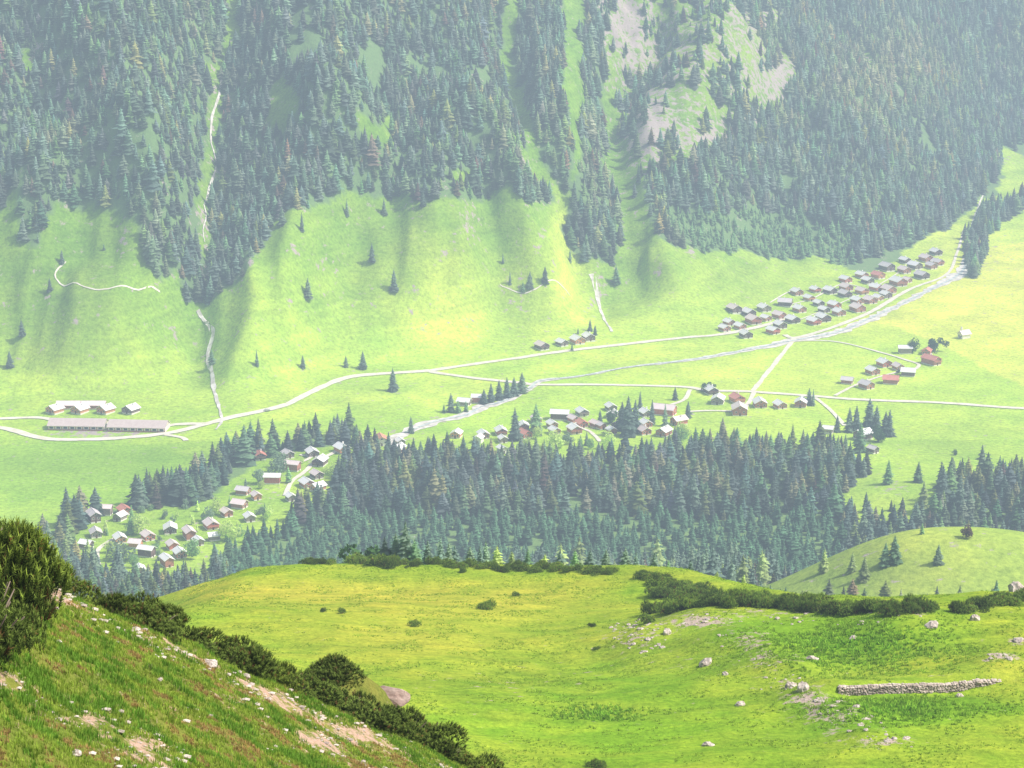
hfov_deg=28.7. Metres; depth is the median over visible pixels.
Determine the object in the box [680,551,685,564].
spruce tree
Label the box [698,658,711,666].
rock
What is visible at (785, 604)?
dwarf pine
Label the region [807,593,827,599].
dwarf pine
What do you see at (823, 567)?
larch tree
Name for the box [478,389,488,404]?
spruce tree
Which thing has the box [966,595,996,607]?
dwarf pine
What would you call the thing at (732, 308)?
chalet
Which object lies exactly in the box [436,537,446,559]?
spruce tree
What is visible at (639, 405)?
spruce tree
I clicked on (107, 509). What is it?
chalet
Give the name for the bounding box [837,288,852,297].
chalet
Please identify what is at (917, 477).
young spruce tree
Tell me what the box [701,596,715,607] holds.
dwarf pine
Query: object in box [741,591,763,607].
dwarf pine
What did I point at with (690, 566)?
spruce tree
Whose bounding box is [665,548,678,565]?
spruce tree
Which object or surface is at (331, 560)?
dwarf pine
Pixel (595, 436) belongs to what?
path
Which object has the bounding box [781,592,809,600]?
dwarf pine
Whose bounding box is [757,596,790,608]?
dwarf pine
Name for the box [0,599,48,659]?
dwarf pine
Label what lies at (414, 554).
young spruce tree
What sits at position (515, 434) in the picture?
spruce tree
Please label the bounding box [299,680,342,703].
dwarf pine
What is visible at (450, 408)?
spruce tree
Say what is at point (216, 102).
mountain stream
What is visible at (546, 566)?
dwarf pine
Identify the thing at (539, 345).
chalet
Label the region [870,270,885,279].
chalet
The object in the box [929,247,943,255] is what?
chalet
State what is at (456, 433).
chalet
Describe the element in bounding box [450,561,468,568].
dwarf pine
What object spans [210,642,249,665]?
dwarf pine
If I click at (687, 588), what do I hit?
dwarf pine
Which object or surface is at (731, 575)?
spruce tree
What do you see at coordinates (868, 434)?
house
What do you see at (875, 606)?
dwarf pine
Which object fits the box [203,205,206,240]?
mountain stream
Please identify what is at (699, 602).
dwarf pine
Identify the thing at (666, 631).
rock
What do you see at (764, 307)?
chalet
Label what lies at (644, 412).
chalet
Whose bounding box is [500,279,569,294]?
path
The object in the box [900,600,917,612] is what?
dwarf pine
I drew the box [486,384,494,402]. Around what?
spruce tree
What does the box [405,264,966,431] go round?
river water
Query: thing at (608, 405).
chalet
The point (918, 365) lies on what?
path
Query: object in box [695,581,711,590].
dwarf pine
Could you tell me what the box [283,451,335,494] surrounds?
path
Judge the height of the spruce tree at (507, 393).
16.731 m
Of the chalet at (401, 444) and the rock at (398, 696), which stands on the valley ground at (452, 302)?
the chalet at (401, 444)
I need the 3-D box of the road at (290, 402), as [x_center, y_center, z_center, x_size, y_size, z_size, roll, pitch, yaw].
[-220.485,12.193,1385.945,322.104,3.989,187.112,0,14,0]
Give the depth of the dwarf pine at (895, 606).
220.84 m
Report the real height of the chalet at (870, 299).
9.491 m
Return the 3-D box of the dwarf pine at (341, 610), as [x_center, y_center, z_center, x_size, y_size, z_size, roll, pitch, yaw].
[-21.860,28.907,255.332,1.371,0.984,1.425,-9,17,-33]
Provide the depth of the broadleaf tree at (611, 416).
1334.67 m
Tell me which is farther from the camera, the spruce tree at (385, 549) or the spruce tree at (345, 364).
the spruce tree at (345, 364)
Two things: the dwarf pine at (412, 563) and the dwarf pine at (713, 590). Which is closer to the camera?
the dwarf pine at (713, 590)
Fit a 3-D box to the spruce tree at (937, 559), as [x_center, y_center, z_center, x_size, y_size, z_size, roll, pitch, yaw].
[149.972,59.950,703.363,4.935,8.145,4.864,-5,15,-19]
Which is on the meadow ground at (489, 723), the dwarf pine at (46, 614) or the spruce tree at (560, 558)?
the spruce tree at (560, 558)
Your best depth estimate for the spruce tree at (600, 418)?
1343.46 m
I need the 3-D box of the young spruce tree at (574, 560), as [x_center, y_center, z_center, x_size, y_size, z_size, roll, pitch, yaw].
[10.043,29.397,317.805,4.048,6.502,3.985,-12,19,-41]
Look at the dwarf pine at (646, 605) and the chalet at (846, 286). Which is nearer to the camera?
the dwarf pine at (646, 605)
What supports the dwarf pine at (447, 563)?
on the meadow ground at (489, 723)
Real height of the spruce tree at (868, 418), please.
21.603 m
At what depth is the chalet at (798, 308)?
1676.65 m
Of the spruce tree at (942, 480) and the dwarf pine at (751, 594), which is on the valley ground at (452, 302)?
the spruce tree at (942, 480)
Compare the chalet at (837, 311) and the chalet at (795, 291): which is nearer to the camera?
the chalet at (837, 311)
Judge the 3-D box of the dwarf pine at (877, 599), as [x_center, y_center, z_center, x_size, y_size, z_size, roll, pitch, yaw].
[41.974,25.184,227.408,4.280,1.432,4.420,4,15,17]
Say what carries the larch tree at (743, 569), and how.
on the valley ground at (452, 302)
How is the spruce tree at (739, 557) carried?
on the valley ground at (452, 302)
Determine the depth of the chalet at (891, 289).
1762.78 m
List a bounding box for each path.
[54,261,159,291]
[96,538,112,563]
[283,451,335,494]
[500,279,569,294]
[583,428,600,440]
[792,284,856,303]
[796,340,920,368]
[800,272,899,319]
[815,397,845,424]
[834,372,897,395]
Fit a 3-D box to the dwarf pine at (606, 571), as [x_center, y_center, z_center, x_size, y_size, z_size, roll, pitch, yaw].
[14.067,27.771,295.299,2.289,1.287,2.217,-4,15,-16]
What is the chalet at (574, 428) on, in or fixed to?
on the valley ground at (452, 302)
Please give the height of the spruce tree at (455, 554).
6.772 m
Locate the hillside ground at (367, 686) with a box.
[0,589,448,767]
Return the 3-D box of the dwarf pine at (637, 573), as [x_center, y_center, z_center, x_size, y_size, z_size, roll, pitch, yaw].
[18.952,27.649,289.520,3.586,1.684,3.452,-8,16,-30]
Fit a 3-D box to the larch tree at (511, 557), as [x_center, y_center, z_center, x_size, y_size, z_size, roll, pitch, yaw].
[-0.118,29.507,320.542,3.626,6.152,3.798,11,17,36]
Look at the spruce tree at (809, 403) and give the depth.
1383.85 m
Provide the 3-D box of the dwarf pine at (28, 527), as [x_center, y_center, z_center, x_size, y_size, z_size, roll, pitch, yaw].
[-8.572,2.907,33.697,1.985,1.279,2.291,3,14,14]
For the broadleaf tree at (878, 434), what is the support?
on the valley ground at (452, 302)
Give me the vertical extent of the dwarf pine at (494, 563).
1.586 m
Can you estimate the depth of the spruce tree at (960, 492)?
1122.99 m
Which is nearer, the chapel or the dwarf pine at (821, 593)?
the dwarf pine at (821, 593)
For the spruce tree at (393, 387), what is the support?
on the valley ground at (452, 302)
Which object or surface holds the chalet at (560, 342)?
on the valley ground at (452, 302)
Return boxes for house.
[822,425,834,433]
[853,427,872,440]
[866,444,880,453]
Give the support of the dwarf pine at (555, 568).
on the meadow ground at (489, 723)
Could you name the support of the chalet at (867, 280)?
on the valley ground at (452, 302)
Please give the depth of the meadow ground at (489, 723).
212.93 m
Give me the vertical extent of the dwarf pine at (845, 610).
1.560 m
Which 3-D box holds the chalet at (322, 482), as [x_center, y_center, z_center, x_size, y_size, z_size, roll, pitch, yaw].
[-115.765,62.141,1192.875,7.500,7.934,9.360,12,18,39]
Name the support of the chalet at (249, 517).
on the valley ground at (452, 302)
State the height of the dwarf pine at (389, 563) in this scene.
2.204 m
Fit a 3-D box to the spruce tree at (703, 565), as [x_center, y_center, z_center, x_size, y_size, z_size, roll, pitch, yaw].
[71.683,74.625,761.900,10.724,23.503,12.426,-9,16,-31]
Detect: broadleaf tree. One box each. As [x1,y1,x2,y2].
[338,544,390,559]
[607,408,618,423]
[700,382,716,391]
[871,425,885,442]
[907,337,920,352]
[927,337,949,353]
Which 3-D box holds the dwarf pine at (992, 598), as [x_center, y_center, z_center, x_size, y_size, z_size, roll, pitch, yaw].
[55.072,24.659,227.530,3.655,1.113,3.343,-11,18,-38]
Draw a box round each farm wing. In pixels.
[56,400,80,409]
[81,400,106,409]
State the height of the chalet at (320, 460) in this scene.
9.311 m
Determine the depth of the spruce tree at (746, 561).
805.37 m
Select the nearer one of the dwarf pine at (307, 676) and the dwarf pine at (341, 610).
the dwarf pine at (307, 676)
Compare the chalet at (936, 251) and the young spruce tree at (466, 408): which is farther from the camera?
the chalet at (936, 251)
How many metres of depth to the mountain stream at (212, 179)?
1625.85 m
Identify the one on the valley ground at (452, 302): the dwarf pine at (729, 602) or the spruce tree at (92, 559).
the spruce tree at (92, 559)
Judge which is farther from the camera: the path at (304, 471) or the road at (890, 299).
the road at (890, 299)
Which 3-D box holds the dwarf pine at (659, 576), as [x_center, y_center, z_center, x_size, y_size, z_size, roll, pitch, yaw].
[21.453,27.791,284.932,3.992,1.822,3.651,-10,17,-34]
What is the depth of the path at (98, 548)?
1087.52 m
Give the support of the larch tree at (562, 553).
on the valley ground at (452, 302)
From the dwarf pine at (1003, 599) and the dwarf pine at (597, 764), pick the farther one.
the dwarf pine at (1003, 599)
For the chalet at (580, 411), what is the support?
on the valley ground at (452, 302)
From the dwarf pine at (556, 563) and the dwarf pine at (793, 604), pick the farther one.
the dwarf pine at (556, 563)
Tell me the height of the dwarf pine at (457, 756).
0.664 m
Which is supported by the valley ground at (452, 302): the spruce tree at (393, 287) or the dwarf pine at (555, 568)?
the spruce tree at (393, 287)
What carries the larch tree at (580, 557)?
on the valley ground at (452, 302)
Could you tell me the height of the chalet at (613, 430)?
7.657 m
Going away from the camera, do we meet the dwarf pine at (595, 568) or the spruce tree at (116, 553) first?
the dwarf pine at (595, 568)
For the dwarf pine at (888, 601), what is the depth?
226.57 m
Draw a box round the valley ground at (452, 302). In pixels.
[0,0,1023,596]
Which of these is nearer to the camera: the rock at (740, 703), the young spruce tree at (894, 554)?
the rock at (740, 703)
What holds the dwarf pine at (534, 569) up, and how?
on the meadow ground at (489, 723)
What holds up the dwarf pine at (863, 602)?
on the meadow ground at (489, 723)
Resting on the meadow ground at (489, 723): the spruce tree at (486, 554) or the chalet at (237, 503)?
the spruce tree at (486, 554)
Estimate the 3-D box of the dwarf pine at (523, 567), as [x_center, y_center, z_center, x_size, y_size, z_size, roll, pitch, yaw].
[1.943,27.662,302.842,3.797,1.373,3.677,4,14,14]
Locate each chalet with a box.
[44,403,65,414]
[69,402,90,414]
[77,538,95,548]
[85,507,101,523]
[88,525,102,538]
[95,403,115,414]
[101,504,113,515]
[112,510,128,521]
[112,531,126,543]
[115,503,132,514]
[121,402,140,414]
[127,538,144,548]
[136,544,156,557]
[137,562,146,572]
[139,529,155,541]
[158,552,174,567]
[163,521,177,534]
[164,538,179,550]
[171,545,186,558]
[181,524,196,540]
[191,535,204,546]
[201,517,220,530]
[206,531,220,541]
[218,506,233,517]
[229,498,249,509]
[234,485,252,495]
[242,511,255,522]
[249,490,261,500]
[252,449,266,460]
[262,473,281,483]
[280,448,295,458]
[284,459,302,471]
[284,491,295,501]
[297,476,314,488]
[304,446,318,457]
[308,468,323,479]
[309,480,327,491]
[311,453,328,466]
[332,441,349,453]
[372,432,386,445]
[395,436,405,443]
[396,442,406,452]
[450,428,463,438]
[456,397,471,405]
[471,394,481,403]
[474,433,484,443]
[476,428,490,438]
[493,424,507,435]
[496,444,507,453]
[497,434,508,443]
[518,419,529,429]
[519,428,533,438]
[533,340,549,350]
[545,419,558,427]
[547,425,560,434]
[549,409,569,420]
[554,337,568,346]
[566,413,578,422]
[566,422,582,434]
[569,334,584,344]
[574,406,589,416]
[575,417,589,427]
[581,331,594,341]
[588,418,598,427]
[596,420,606,429]
[603,401,617,410]
[605,425,617,434]
[637,424,652,435]
[638,407,649,417]
[639,417,653,427]
[650,403,677,416]
[655,425,672,437]
[669,414,688,425]
[703,384,718,395]
[710,392,725,404]
[717,323,731,331]
[722,317,735,325]
[725,302,741,313]
[728,392,746,402]
[731,401,747,415]
[733,321,747,329]
[738,328,752,338]
[742,307,756,315]
[744,313,761,324]
[752,396,767,408]
[756,302,772,312]
[759,313,772,321]
[765,325,780,334]
[771,310,787,318]
[772,319,786,328]
[772,399,787,409]
[777,297,792,307]
[784,314,800,323]
[790,287,804,295]
[792,303,807,312]
[794,396,807,407]
[802,293,815,301]
[805,315,821,325]
[809,285,821,292]
[812,298,825,306]
[814,311,831,322]
[817,305,829,312]
[822,285,837,294]
[827,299,841,308]
[831,307,846,316]
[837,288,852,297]
[838,274,852,283]
[838,282,853,290]
[840,376,854,384]
[848,302,866,312]
[849,295,864,303]
[854,270,868,277]
[854,286,869,294]
[857,379,874,389]
[860,275,874,284]
[862,294,878,303]
[864,365,881,375]
[868,282,881,291]
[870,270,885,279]
[872,293,883,300]
[875,357,892,367]
[878,261,895,271]
[879,290,891,298]
[880,284,896,293]
[882,373,899,384]
[888,275,907,286]
[891,361,905,370]
[897,265,910,273]
[897,345,912,353]
[898,256,911,264]
[900,367,916,376]
[902,276,911,282]
[906,260,923,269]
[913,269,930,279]
[918,253,932,262]
[920,353,942,365]
[921,347,932,354]
[925,261,937,269]
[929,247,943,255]
[930,257,944,265]
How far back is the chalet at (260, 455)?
1252.30 m
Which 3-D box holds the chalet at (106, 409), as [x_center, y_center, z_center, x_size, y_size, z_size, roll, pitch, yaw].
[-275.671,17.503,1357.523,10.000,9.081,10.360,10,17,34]
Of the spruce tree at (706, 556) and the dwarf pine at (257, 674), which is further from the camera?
the spruce tree at (706, 556)
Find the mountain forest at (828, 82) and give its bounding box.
[0,0,1023,304]
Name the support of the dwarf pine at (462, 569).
on the meadow ground at (489, 723)
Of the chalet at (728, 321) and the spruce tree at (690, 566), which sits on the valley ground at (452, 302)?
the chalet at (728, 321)
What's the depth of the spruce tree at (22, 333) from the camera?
1434.09 m
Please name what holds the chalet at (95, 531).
on the valley ground at (452, 302)
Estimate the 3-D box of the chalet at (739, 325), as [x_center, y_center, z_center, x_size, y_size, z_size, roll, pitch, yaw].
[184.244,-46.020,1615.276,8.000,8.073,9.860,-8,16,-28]
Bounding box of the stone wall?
[837,678,1001,695]
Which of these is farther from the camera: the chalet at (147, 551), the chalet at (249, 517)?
the chalet at (249, 517)
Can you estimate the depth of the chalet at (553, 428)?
1311.86 m
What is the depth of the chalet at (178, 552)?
1067.10 m
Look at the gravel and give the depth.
36.68 m
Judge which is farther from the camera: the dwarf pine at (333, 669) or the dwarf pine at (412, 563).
the dwarf pine at (412, 563)
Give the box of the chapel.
[957,327,971,338]
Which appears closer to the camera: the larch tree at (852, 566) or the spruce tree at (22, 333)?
the larch tree at (852, 566)
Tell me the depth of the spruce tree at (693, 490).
1140.04 m
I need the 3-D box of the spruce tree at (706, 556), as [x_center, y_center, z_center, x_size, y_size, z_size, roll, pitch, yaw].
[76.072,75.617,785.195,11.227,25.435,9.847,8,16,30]
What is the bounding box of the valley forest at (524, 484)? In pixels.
[37,402,1023,601]
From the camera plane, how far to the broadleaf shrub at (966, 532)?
720.12 m
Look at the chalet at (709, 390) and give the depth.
1413.09 m
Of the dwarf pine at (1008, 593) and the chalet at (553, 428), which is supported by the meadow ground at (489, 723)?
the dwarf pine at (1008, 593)
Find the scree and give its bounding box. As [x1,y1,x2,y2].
[624,612,911,746]
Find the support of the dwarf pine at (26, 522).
on the hillside ground at (367, 686)
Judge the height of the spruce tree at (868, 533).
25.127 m
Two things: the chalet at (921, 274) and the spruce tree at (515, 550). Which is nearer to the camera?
the spruce tree at (515, 550)
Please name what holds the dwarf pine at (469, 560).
on the meadow ground at (489, 723)
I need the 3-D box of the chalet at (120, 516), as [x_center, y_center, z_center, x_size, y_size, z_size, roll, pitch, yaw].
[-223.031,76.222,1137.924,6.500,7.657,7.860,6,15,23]
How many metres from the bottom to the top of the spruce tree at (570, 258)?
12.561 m
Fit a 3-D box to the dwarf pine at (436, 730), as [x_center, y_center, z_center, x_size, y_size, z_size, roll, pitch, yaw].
[-2.205,7.942,45.442,2.362,0.941,1.848,5,15,21]
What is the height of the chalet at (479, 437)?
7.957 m
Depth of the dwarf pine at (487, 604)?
267.62 m
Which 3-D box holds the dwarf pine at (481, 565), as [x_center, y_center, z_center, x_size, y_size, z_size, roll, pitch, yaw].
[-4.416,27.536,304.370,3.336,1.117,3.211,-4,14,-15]
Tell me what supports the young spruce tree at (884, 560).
on the valley ground at (452, 302)
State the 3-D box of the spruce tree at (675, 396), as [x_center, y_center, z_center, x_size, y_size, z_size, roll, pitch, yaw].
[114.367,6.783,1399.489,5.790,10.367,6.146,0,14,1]
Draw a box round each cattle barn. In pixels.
[47,418,108,430]
[106,419,170,432]
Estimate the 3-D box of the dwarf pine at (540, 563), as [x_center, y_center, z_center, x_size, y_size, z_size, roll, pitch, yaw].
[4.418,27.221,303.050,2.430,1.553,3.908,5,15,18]
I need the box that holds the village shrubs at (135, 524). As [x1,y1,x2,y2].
[102,420,691,566]
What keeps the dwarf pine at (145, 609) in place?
on the hillside ground at (367, 686)
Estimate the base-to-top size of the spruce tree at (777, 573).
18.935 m
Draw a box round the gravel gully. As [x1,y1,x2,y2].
[589,274,612,331]
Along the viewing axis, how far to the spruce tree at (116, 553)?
967.22 m
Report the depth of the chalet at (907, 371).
1467.99 m
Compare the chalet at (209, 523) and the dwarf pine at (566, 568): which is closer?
the dwarf pine at (566, 568)
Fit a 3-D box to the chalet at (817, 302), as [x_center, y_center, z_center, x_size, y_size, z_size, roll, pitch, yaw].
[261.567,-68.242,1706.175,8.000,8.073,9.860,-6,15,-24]
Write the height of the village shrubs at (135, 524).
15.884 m
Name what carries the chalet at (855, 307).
on the valley ground at (452, 302)
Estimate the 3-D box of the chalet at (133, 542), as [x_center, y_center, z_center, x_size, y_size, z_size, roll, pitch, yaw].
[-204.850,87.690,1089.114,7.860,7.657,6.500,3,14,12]
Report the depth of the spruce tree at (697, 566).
730.24 m
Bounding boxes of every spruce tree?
[6,351,14,368]
[19,321,25,336]
[43,520,52,542]
[47,279,53,292]
[56,487,71,517]
[59,250,64,264]
[65,546,76,568]
[79,549,89,573]
[86,544,99,571]
[88,548,103,570]
[110,545,127,572]
[116,551,127,576]
[207,349,216,365]
[207,546,226,572]
[255,349,258,366]
[276,206,286,226]
[299,212,304,231]
[300,355,305,368]
[304,277,312,299]
[343,357,348,367]
[345,199,349,216]
[358,351,367,370]
[368,243,375,262]
[378,536,389,558]
[380,199,387,215]
[387,369,399,392]
[388,270,398,292]
[388,532,399,556]
[396,521,413,564]
[407,418,414,433]
[408,539,426,564]
[419,191,426,206]
[422,540,433,562]
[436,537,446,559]
[445,543,453,559]
[446,393,454,412]
[452,546,461,561]
[454,401,461,413]
[464,403,468,411]
[464,547,476,560]
[476,546,485,563]
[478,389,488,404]
[482,542,489,561]
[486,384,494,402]
[494,381,504,400]
[502,379,512,398]
[507,409,522,441]
[510,377,520,396]
[512,545,517,558]
[517,373,529,394]
[521,283,525,292]
[523,550,532,564]
[525,273,533,289]
[528,404,543,433]
[533,550,537,561]
[534,543,544,563]
[541,268,549,283]
[551,548,556,562]
[553,551,566,563]
[567,544,574,564]
[568,250,571,262]
[570,551,581,565]
[583,549,597,565]
[587,321,592,331]
[595,553,600,564]
[597,411,602,421]
[600,549,612,564]
[611,266,620,284]
[613,401,623,431]
[615,546,622,564]
[617,547,630,564]
[618,396,637,438]
[629,553,634,563]
[633,399,640,433]
[633,551,638,564]
[637,391,642,411]
[639,555,645,564]
[642,548,648,563]
[648,399,655,424]
[648,553,659,566]
[661,403,668,425]
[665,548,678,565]
[669,556,673,566]
[672,388,678,400]
[678,558,684,568]
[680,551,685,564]
[683,542,694,566]
[685,401,692,418]
[685,473,701,512]
[687,560,694,570]
[693,545,700,563]
[694,552,706,572]
[694,559,703,572]
[703,546,724,576]
[703,547,708,567]
[715,551,721,572]
[720,554,729,578]
[724,541,736,560]
[725,554,739,578]
[726,560,736,581]
[733,541,740,557]
[736,551,741,565]
[744,556,750,572]
[748,565,757,584]
[767,548,775,582]
[771,560,782,579]
[807,388,812,405]
[810,389,815,405]
[834,416,840,432]
[842,435,848,454]
[843,408,854,433]
[852,406,860,430]
[852,422,868,452]
[857,506,870,536]
[862,398,873,427]
[863,517,873,540]
[868,406,881,429]
[876,515,888,537]
[878,543,890,567]
[880,413,892,437]
[881,461,894,484]
[887,410,896,437]
[888,536,902,566]
[912,462,923,483]
[919,523,923,534]
[929,462,946,498]
[932,546,944,565]
[934,465,951,503]
[950,475,966,513]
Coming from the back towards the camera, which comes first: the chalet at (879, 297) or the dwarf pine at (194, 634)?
the chalet at (879, 297)
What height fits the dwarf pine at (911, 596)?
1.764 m
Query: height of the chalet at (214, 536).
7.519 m
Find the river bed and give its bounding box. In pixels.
[390,195,983,444]
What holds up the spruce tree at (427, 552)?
on the meadow ground at (489, 723)
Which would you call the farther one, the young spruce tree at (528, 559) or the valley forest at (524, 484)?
the valley forest at (524, 484)
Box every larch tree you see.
[60,535,70,559]
[84,538,91,558]
[108,545,125,570]
[491,547,505,564]
[508,552,514,564]
[555,544,568,564]
[571,535,586,561]
[577,550,584,564]
[647,536,666,566]
[735,554,749,583]
[747,555,753,568]
[755,550,769,585]
[755,553,771,584]
[817,549,829,573]
[846,553,856,573]
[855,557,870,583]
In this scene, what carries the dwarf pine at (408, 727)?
on the hillside ground at (367, 686)
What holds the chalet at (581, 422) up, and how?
on the valley ground at (452, 302)
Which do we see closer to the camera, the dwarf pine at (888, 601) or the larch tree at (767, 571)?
the dwarf pine at (888, 601)
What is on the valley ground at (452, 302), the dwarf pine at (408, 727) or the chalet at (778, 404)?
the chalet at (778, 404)
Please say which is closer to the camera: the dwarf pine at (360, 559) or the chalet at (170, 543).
the dwarf pine at (360, 559)
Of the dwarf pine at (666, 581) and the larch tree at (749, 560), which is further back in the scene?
the larch tree at (749, 560)
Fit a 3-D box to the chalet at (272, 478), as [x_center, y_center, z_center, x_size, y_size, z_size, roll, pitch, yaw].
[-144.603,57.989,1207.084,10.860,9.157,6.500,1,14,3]
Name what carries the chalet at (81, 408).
on the valley ground at (452, 302)
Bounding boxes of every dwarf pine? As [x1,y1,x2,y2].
[0,515,61,621]
[0,516,61,560]
[0,516,73,613]
[0,581,37,671]
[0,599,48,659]
[1,519,52,590]
[14,581,59,629]
[47,560,76,582]
[59,577,81,592]
[60,575,88,595]
[68,579,104,606]
[83,591,133,616]
[113,590,189,642]
[118,595,165,626]
[142,603,191,636]
[173,626,187,638]
[180,625,229,659]
[210,634,281,679]
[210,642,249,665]
[247,664,271,677]
[264,661,310,694]
[267,659,292,678]
[277,668,320,698]
[298,557,313,564]
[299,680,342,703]
[303,652,367,689]
[310,557,320,564]
[313,685,380,726]
[314,688,345,705]
[318,557,331,564]
[326,557,336,563]
[335,689,381,716]
[337,607,345,613]
[342,552,359,563]
[352,554,366,564]
[361,554,376,564]
[364,703,407,733]
[366,553,399,565]
[368,708,390,732]
[380,706,432,744]
[381,556,398,568]
[400,558,409,564]
[404,561,419,568]
[407,619,421,626]
[408,714,470,752]
[425,555,450,564]
[430,739,457,755]
[440,745,464,764]
[441,558,468,567]
[442,738,476,767]
[448,742,486,767]
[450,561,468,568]
[459,566,466,572]
[461,750,504,767]
[462,558,476,565]
[472,561,490,568]
[475,598,496,609]
[485,560,498,569]
[493,564,510,572]
[503,563,515,569]
[511,559,522,568]
[512,591,519,595]
[513,562,530,571]
[528,564,544,572]
[534,559,545,567]
[542,561,550,569]
[548,564,563,571]
[549,561,563,565]
[561,564,574,573]
[573,563,583,572]
[581,565,597,574]
[583,757,606,767]
[587,622,596,626]
[590,565,603,576]
[600,567,613,574]
[605,566,619,572]
[632,569,653,579]
[636,614,655,623]
[638,571,662,580]
[640,600,656,614]
[643,584,677,597]
[644,576,664,585]
[648,587,674,599]
[649,572,672,584]
[651,597,673,613]
[656,576,679,586]
[665,605,678,613]
[667,579,691,588]
[667,601,682,612]
[668,598,699,609]
[675,582,696,594]
[693,584,708,591]
[693,599,704,606]
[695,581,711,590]
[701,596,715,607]
[708,585,723,594]
[710,594,732,607]
[720,596,738,608]
[724,587,752,594]
[730,587,744,596]
[735,594,749,606]
[736,590,773,604]
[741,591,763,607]
[751,597,775,608]
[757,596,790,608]
[759,589,775,596]
[774,594,787,610]
[776,597,796,608]
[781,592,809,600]
[786,599,802,612]
[796,600,814,612]
[799,590,812,599]
[803,601,822,612]
[806,592,825,601]
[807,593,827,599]
[811,595,843,606]
[816,600,826,613]
[818,601,838,616]
[836,602,865,616]
[842,598,852,607]
[848,601,861,613]
[849,601,866,613]
[858,598,886,611]
[863,599,881,611]
[868,597,887,611]
[871,599,901,617]
[878,600,905,616]
[884,598,898,603]
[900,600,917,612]
[902,597,933,602]
[904,593,928,600]
[904,602,922,613]
[916,599,939,612]
[947,603,978,614]
[948,599,971,614]
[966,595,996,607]
[974,596,994,612]
[984,590,1004,596]
[984,595,1008,604]
[993,591,1021,600]
[993,594,1023,606]
[1012,589,1023,601]
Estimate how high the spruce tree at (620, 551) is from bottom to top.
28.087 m
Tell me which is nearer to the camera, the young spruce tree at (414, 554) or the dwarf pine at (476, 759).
the dwarf pine at (476, 759)
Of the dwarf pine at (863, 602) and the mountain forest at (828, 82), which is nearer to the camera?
the dwarf pine at (863, 602)
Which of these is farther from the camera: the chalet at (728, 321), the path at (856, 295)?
the path at (856, 295)
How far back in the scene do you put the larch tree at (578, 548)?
864.95 m
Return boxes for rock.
[72,749,81,756]
[204,659,217,667]
[380,685,409,706]
[663,628,670,634]
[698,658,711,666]
[701,741,714,745]
[735,701,744,705]
[785,682,796,688]
[797,681,808,691]
[806,656,818,660]
[924,620,937,628]
[970,614,979,620]
[1008,581,1023,591]
[1013,637,1023,642]
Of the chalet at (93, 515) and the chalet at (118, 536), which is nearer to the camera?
the chalet at (118, 536)
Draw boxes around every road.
[0,369,429,440]
[0,416,48,419]
[165,434,188,440]
[170,422,204,425]
[429,319,784,370]
[430,371,1023,408]
[671,389,691,404]
[690,392,755,411]
[750,338,796,391]
[784,232,962,337]
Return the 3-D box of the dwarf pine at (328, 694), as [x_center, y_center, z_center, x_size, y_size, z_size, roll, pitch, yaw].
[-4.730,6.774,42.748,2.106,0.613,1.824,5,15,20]
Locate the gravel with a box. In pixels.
[0,588,451,767]
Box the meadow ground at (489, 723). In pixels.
[158,563,1023,767]
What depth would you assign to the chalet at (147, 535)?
1100.10 m
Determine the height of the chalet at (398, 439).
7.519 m
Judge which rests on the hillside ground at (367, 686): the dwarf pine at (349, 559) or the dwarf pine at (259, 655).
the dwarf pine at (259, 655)
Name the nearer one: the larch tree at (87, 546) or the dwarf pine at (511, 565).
the dwarf pine at (511, 565)
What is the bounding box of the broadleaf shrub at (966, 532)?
[960,524,972,538]
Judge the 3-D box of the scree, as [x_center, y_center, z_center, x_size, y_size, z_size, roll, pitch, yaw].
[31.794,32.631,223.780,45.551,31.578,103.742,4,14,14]
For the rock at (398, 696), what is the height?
0.443 m
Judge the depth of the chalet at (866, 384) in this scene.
1431.21 m
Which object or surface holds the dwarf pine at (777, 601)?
on the meadow ground at (489, 723)
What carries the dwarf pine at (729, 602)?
on the meadow ground at (489, 723)
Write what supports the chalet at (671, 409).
on the valley ground at (452, 302)
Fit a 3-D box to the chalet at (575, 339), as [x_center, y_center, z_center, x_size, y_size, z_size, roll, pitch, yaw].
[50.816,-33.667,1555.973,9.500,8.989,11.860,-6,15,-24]
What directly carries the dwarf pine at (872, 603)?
on the meadow ground at (489, 723)
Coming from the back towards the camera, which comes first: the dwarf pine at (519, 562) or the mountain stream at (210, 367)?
the mountain stream at (210, 367)
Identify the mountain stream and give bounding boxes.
[196,309,222,428]
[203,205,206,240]
[204,141,216,203]
[210,49,227,141]
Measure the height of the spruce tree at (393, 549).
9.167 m
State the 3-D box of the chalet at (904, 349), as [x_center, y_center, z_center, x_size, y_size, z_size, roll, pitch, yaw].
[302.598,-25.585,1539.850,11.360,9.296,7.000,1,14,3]
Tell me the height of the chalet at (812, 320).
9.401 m
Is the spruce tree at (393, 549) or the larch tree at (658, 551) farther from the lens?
the larch tree at (658, 551)
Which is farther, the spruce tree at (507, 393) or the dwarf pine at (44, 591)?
the spruce tree at (507, 393)
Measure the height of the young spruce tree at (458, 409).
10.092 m
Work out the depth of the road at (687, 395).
1405.45 m
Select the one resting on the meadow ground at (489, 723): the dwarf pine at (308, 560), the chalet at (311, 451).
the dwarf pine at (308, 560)
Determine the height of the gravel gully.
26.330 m
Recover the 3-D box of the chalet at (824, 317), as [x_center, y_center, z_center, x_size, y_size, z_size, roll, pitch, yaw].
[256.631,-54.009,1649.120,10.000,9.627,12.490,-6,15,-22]
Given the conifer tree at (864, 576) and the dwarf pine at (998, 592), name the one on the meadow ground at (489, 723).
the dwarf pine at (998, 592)

